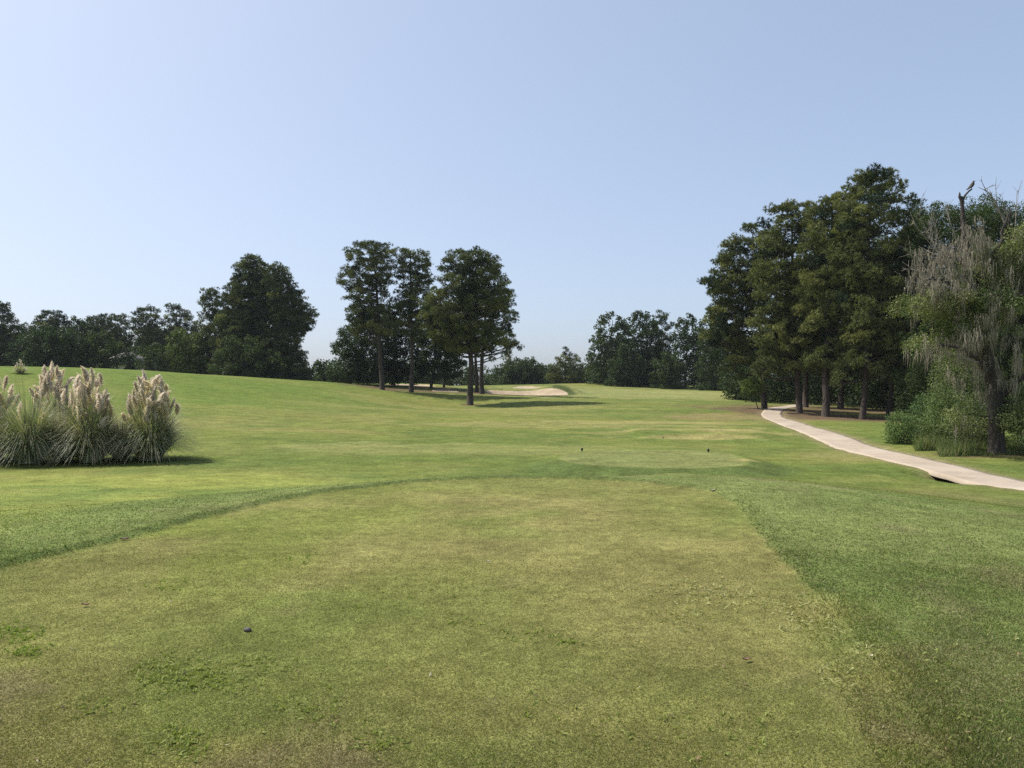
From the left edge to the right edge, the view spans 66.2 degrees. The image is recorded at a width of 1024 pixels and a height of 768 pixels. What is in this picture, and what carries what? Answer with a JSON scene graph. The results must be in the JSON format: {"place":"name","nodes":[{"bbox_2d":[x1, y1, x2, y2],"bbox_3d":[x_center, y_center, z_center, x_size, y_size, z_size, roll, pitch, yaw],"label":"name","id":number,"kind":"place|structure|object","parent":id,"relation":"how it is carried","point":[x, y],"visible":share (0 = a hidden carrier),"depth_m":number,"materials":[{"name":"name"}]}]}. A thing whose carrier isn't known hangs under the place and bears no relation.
{"place":"outdoors","nodes":[
{"label":"outdoors","id":0,"kind":"place"},
{"bbox_2d":[0,374,23,462],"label":"pampas grass","id":1,"kind":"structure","parent":0,"point":[4,384],"depth_m":25.02,"materials":[{"name":"beige plant"}]},
{"bbox_2d":[27,361,75,424],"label":"pampas grass","id":2,"kind":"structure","parent":0,"point":[46,380],"depth_m":26.93,"materials":[{"name":"beige plant"}]},
{"bbox_2d":[30,365,139,465],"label":"pampas grass","id":3,"kind":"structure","parent":0,"point":[86,427],"depth_m":24.13,"materials":[{"name":"green plant"}]},
{"bbox_2d":[87,369,205,463],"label":"pampas grass","id":4,"kind":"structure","parent":0,"point":[154,438],"depth_m":24.55,"materials":[{"name":"green plant"}]},
{"bbox_2d":[0,366,1023,767],"bbox_3d":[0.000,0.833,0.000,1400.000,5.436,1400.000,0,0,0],"label":"ground","id":5,"kind":"structure","parent":0,"point":[256,430],"depth_m":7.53,"materials":[{"name":"green plant"}]},
{"bbox_2d":[0,301,29,365],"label":"pine tree","id":6,"kind":"object","parent":5,"relation":"on","point":[8,320],"visible":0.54,"depth_m":144.74,"materials":[{"name":"green plant"}]},
{"bbox_2d":[1,332,34,365],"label":"oak tree","id":7,"kind":"object","parent":5,"relation":"on","point":[14,345],"visible":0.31,"depth_m":139.31,"materials":[{"name":"green plant"}]},
{"bbox_2d":[11,359,28,372],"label":"pampas grass","id":8,"kind":"object","parent":5,"relation":"on","point":[20,369],"depth_m":62.81,"materials":[{"name":"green plant"}]},
{"bbox_2d":[0,370,78,465],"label":"pampas grass","id":9,"kind":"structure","parent":5,"relation":"on","point":[24,436],"depth_m":23.72,"materials":[{"name":"green plant"}]},
{"bbox_2d":[26,309,77,362],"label":"pine tree","id":10,"kind":"object","parent":5,"relation":"on","point":[57,322],"visible":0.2,"depth_m":154.10,"materials":[{"name":"green plant"}]},
{"bbox_2d":[25,404,83,463],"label":"pampas grass","id":11,"kind":"object","parent":5,"relation":"on","point":[58,455],"depth_m":24.57,"materials":[{"name":"green plant"}]},
{"bbox_2d":[17,324,92,367],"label":"oak tree","id":12,"kind":"object","parent":5,"relation":"on","point":[46,350],"visible":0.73,"depth_m":126.22,"materials":[{"name":"green plant"}]},
{"bbox_2d":[70,315,102,365],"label":"oak tree","id":13,"kind":"object","parent":5,"relation":"on","point":[84,327],"visible":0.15,"depth_m":159.66,"materials":[{"name":"green plant"}]},
{"bbox_2d":[83,313,121,358],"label":"pine tree","id":14,"kind":"object","parent":5,"relation":"on","point":[100,320],"visible":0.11,"depth_m":163.99,"materials":[{"name":"green plant"}]},
{"bbox_2d":[79,329,127,368],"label":"oak tree","id":15,"kind":"object","parent":5,"relation":"on","point":[100,354],"visible":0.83,"depth_m":129.09,"materials":[{"name":"green plant"}]},
{"bbox_2d":[99,411,136,460],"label":"pampas grass","id":16,"kind":"object","parent":5,"relation":"on","point":[127,454],"depth_m":25.24,"materials":[{"name":"green plant"}]},
{"bbox_2d":[103,313,135,356],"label":"pine tree","id":17,"kind":"object","parent":5,"relation":"on","point":[117,328],"visible":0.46,"depth_m":159.51,"materials":[{"name":"green plant"}]},
{"bbox_2d":[96,352,159,370],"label":"house","id":18,"kind":"structure","parent":5,"relation":"on","point":[123,366],"depth_m":145.29,"materials":[{"name":"grey"}]},
{"bbox_2d":[120,347,142,369],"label":"oak tree","id":19,"kind":"object","parent":5,"relation":"on","point":[129,363],"visible":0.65,"depth_m":131.74,"materials":[{"name":"green plant"}]},
{"bbox_2d":[121,304,169,370],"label":"pine tree","id":20,"kind":"object","parent":5,"relation":"on","point":[142,319],"visible":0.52,"depth_m":157.10,"materials":[{"name":"green plant"}]},
{"bbox_2d":[134,342,167,371],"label":"oak tree","id":21,"kind":"object","parent":5,"relation":"on","point":[149,361],"visible":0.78,"depth_m":124.55,"materials":[{"name":"green plant"}]},
{"bbox_2d":[160,302,203,371],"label":"pine tree","id":22,"kind":"object","parent":5,"relation":"on","point":[178,308],"visible":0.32,"depth_m":159.07,"materials":[{"name":"green plant"}]},
{"bbox_2d":[162,327,212,374],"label":"oak tree","id":23,"kind":"object","parent":5,"relation":"on","point":[179,350],"visible":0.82,"depth_m":124.28,"materials":[{"name":"plant"}]},
{"bbox_2d":[192,286,228,374],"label":"pine tree","id":24,"kind":"object","parent":5,"relation":"on","point":[205,299],"visible":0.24,"depth_m":126.01,"materials":[{"name":"green plant"}]},
{"bbox_2d":[206,253,284,377],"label":"pine tree","id":25,"kind":"object","parent":5,"relation":"on","point":[240,318],"visible":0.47,"depth_m":122.67,"materials":[{"name":"green plant"}]},
{"bbox_2d":[243,627,251,631],"bbox_3d":[-1.717,1.594,5.094,0.051,0.035,0.039,0,0,0],"label":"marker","id":26,"kind":"object","parent":5,"relation":"on","point":[247,629],"visible":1,"depth_m":5.08,"materials":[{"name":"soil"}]},
{"bbox_2d":[206,334,291,379],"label":"oak tree","id":27,"kind":"object","parent":5,"relation":"on","point":[260,367],"visible":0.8,"depth_m":116.43,"materials":[{"name":"plant"}]},
{"bbox_2d":[261,261,319,380],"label":"pine tree","id":28,"kind":"object","parent":5,"relation":"on","point":[295,319],"visible":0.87,"depth_m":120.81,"materials":[{"name":"green plant"}]},
{"bbox_2d":[306,366,320,380],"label":"oak tree","id":29,"kind":"object","parent":5,"relation":"on","point":[317,379],"visible":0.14,"depth_m":134.75,"materials":[{"name":"green plant"}]},
{"bbox_2d":[310,358,339,381],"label":"oak tree","id":30,"kind":"object","parent":5,"relation":"on","point":[317,363],"visible":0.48,"depth_m":139.31,"materials":[{"name":"green plant"}]},
{"bbox_2d":[324,302,402,384],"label":"oak tree","id":31,"kind":"object","parent":5,"relation":"on","point":[355,354],"visible":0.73,"depth_m":110.30,"materials":[{"name":"green plant"}]},
{"bbox_2d":[335,239,403,389],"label":"pine tree","id":32,"kind":"object","parent":5,"relation":"on","point":[374,282],"visible":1,"depth_m":99.20,"materials":[{"name":"green plant"}]},
{"bbox_2d":[377,300,433,385],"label":"oak tree","id":33,"kind":"object","parent":5,"relation":"on","point":[404,369],"visible":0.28,"depth_m":113.91,"materials":[{"name":"green plant"}]},
{"bbox_2d":[388,384,429,385],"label":"bunker sand","id":34,"kind":"structure","parent":5,"relation":"on","point":[414,385],"depth_m":126.53,"materials":[{"name":"beige sand"}]},
{"bbox_2d":[390,246,434,391],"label":"pine tree","id":35,"kind":"object","parent":5,"relation":"on","point":[410,294],"visible":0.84,"depth_m":99.24,"materials":[{"name":"green plant"}]},
{"bbox_2d":[414,305,468,387],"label":"oak tree","id":36,"kind":"object","parent":5,"relation":"on","point":[434,364],"visible":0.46,"depth_m":111.18,"materials":[{"name":"green plant"}]},
{"bbox_2d":[432,390,458,391],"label":"bunker sand","id":37,"kind":"structure","parent":5,"relation":"on","point":[445,390],"depth_m":107.97,"materials":[{"name":"beige sand"}]},
{"bbox_2d":[436,341,464,387],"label":"oak tree","id":38,"kind":"object","parent":5,"relation":"on","point":[459,373],"visible":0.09,"depth_m":117.67,"materials":[{"name":"green plant"}]},
{"bbox_2d":[414,245,519,404],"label":"pine tree","id":39,"kind":"object","parent":5,"relation":"on","point":[466,325],"visible":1,"depth_m":86.52,"materials":[{"name":"green plant"}]},
{"bbox_2d":[450,292,500,392],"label":"pine tree","id":40,"kind":"object","parent":5,"relation":"on","point":[476,380],"depth_m":107.80,"materials":[{"name":"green plant"}]},
{"bbox_2d":[489,364,505,384],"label":"oak tree","id":41,"kind":"object","parent":5,"relation":"on","point":[494,378],"visible":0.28,"depth_m":188.72,"materials":[{"name":"green plant"}]},
{"bbox_2d":[474,264,524,393],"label":"pine tree","id":42,"kind":"object","parent":5,"relation":"on","point":[513,342],"visible":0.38,"depth_m":102.67,"materials":[{"name":"green plant"}]},
{"bbox_2d":[0,519,1018,767],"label":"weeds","id":43,"kind":"object","parent":5,"relation":"on","point":[176,677],"visible":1,"depth_m":4.32,"materials":[{"name":"green plant"}]},
{"bbox_2d":[0,275,1023,414],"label":"woodland","id":44,"kind":"object","parent":5,"relation":"on","point":[780,391],"visible":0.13,"depth_m":93.06,"materials":[{"name":"green plant"}]},
{"bbox_2d":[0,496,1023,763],"bbox_3d":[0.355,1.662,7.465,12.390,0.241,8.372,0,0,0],"label":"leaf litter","id":45,"kind":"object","parent":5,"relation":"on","point":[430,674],"visible":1,"depth_m":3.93,"materials":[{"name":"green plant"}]},
{"bbox_2d":[496,356,547,384],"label":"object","id":46,"kind":"object","parent":5,"relation":"on","point":[522,371],"visible":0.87,"depth_m":183.05,"materials":[{"name":"green plant"}]},
{"bbox_2d":[513,386,539,388],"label":"bunker sand","id":47,"kind":"structure","parent":5,"relation":"on","point":[526,387],"depth_m":137.83,"materials":[{"name":"beige sand"}]},
{"bbox_2d":[486,388,567,395],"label":"bunker sand","id":48,"kind":"structure","parent":5,"relation":"on","point":[550,391],"depth_m":113.36,"materials":[{"name":"beige sand"}]},
{"bbox_2d":[535,363,550,383],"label":"oak tree","id":49,"kind":"object","parent":5,"relation":"on","point":[546,368],"visible":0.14,"depth_m":189.90,"materials":[{"name":"green plant"}]},
{"bbox_2d":[545,346,585,383],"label":"pine tree","id":50,"kind":"object","parent":5,"relation":"on","point":[573,375],"visible":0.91,"depth_m":168.70,"materials":[{"name":"green plant"}]},
{"bbox_2d":[584,363,609,382],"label":"oak tree","id":51,"kind":"object","parent":5,"relation":"on","point":[587,369],"visible":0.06,"depth_m":164.63,"materials":[{"name":"green plant"}]},
{"bbox_2d":[581,311,632,383],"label":"oak tree","id":52,"kind":"object","parent":5,"relation":"on","point":[606,347],"visible":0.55,"depth_m":156.57,"materials":[{"name":"green plant"}]},
{"bbox_2d":[603,341,648,386],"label":"tree","id":53,"kind":"object","parent":5,"relation":"on","point":[631,363],"visible":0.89,"depth_m":148.87,"materials":[{"name":"green plant"}]},
{"bbox_2d":[621,310,667,385],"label":"oak tree","id":54,"kind":"object","parent":5,"relation":"on","point":[645,333],"visible":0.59,"depth_m":153.70,"materials":[{"name":"green plant"}]},
{"bbox_2d":[647,309,679,383],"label":"pine tree","id":55,"kind":"object","parent":5,"relation":"on","point":[663,318],"visible":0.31,"depth_m":157.49,"materials":[{"name":"green plant"}]},
{"bbox_2d":[648,351,689,388],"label":"oak tree","id":56,"kind":"object","parent":5,"relation":"on","point":[668,377],"visible":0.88,"depth_m":145.05,"materials":[{"name":"green plant"}]},
{"bbox_2d":[669,313,708,388],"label":"oak tree","id":57,"kind":"object","parent":5,"relation":"on","point":[689,341],"visible":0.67,"depth_m":149.05,"materials":[{"name":"green plant"}]},
{"bbox_2d":[693,308,737,390],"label":"oak tree","id":58,"kind":"object","parent":5,"relation":"on","point":[707,384],"visible":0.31,"depth_m":139.47,"materials":[{"name":"green plant"}]},
{"bbox_2d":[697,222,775,408],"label":"pine tree","id":59,"kind":"object","parent":5,"relation":"on","point":[733,286],"visible":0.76,"depth_m":74.27,"materials":[{"name":"green plant"}]},
{"bbox_2d":[739,375,765,408],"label":"sapling","id":60,"kind":"object","parent":5,"relation":"on","point":[754,383],"visible":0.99,"depth_m":72.69,"materials":[{"name":"green plant"}]},
{"bbox_2d":[742,198,830,412],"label":"pine tree","id":61,"kind":"object","parent":5,"relation":"on","point":[769,278],"visible":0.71,"depth_m":68.19,"materials":[{"name":"green plant"}]},
{"bbox_2d":[771,255,843,406],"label":"pine tree","id":62,"kind":"object","parent":5,"relation":"on","point":[805,401],"depth_m":81.81,"materials":[{"name":"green plant"}]},
{"bbox_2d":[787,182,881,416],"bbox_3d":[26.777,-6.845,64.959,7.489,19.404,6.326,0,0,0],"label":"pine tree","id":63,"kind":"object","parent":5,"relation":"on","point":[826,362],"visible":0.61,"depth_m":64.29,"materials":[{"name":"green plant"}]},
{"bbox_2d":[812,233,887,408],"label":"pine tree","id":64,"kind":"object","parent":5,"relation":"on","point":[840,404],"visible":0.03,"depth_m":79.80,"materials":[{"name":"green plant"}]},
{"bbox_2d":[825,163,934,418],"bbox_3d":[28.783,-7.221,61.693,8.270,20.360,7.033,0,0,0],"label":"pine tree","id":65,"kind":"object","parent":5,"relation":"on","point":[872,327],"visible":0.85,"depth_m":61.08,"materials":[{"name":"green plant"}]},
{"bbox_2d":[879,409,924,444],"bbox_3d":[16.120,1.755,32.503,1.661,1.562,1.520,0,0,0],"label":"shrub","id":66,"kind":"object","parent":5,"relation":"on","point":[896,438],"visible":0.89,"depth_m":32.32,"materials":[{"name":"green plant"}]},
{"bbox_2d":[880,198,943,417],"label":"pine tree","id":67,"kind":"object","parent":5,"relation":"on","point":[889,401],"visible":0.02,"depth_m":65.88,"materials":[{"name":"green plant"}]},
{"bbox_2d":[903,392,940,433],"bbox_3d":[18.046,1.393,34.023,1.999,2.181,1.916,0,0,0],"label":"shrub","id":68,"kind":"object","parent":5,"relation":"on","point":[917,407],"visible":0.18,"depth_m":33.91,"materials":[{"name":"green plant"}]},
{"bbox_2d":[911,383,984,445],"bbox_3d":[17.394,1.240,31.006,2.862,2.597,2.564,0,0,0],"label":"shrub","id":69,"kind":"object","parent":5,"relation":"on","point":[941,403],"visible":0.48,"depth_m":30.88,"materials":[{"name":"green plant"}]},
{"bbox_2d":[883,176,1023,454],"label":"mossy tree","id":70,"kind":"object","parent":5,"relation":"on","point":[966,303],"visible":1,"depth_m":27.40,"materials":[{"name":"green plant"}]},
{"bbox_2d":[966,181,974,189],"bbox_3d":[16.336,-7.073,27.952,0.319,0.338,0.184,0,0,-27],"label":"bird","id":71,"kind":"object","parent":70,"relation":"on","point":[972,184],"visible":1,"depth_m":27.91},
{"bbox_2d":[888,193,1023,393],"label":"oak tree","id":72,"kind":"object","parent":5,"relation":"on","point":[993,226],"visible":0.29,"depth_m":56.79,"materials":[{"name":"green plant"}]},
{"bbox_2d":[916,341,1003,437],"bbox_3d":[18.760,0.261,32.981,3.023,4.433,2.764,0,0,0],"label":"shrub","id":73,"kind":"object","parent":5,"relation":"on","point":[962,375],"visible":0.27,"depth_m":32.77,"materials":[{"name":"green plant"}]},
{"bbox_2d":[940,389,987,446],"bbox_3d":[17.245,1.356,29.461,1.853,2.398,1.762,0,0,0],"label":"shrub","id":74,"kind":"object","parent":5,"relation":"on","point":[967,436],"visible":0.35,"depth_m":29.42,"materials":[{"name":"green plant"}]},
{"bbox_2d":[1005,370,1023,446],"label":"shrub","id":75,"kind":"object","parent":5,"relation":"on","point":[1014,435],"visible":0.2,"depth_m":30.06,"materials":[{"name":"green plant"}]},
{"bbox_2d":[1007,217,1023,371],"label":"oak tree","id":76,"kind":"object","parent":5,"relation":"on","point":[1021,315],"visible":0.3,"depth_m":52.93,"materials":[{"name":"green plant"}]},
{"bbox_2d":[0,0,1023,385],"label":"sky","id":77,"kind":"structure","parent":0,"point":[605,151],"materials":[{"name":"blue"}]},
{"bbox_2d":[761,401,1023,489],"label":"cart path","id":78,"kind":"structure","parent":0,"point":[950,472],"depth_m":27.52,"materials":[{"name":"concrete"}]},
{"bbox_2d":[908,428,1023,456],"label":"tall grass","id":79,"kind":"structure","parent":0,"point":[944,448],"depth_m":28.70,"materials":[{"name":"green plant"}]}
]}

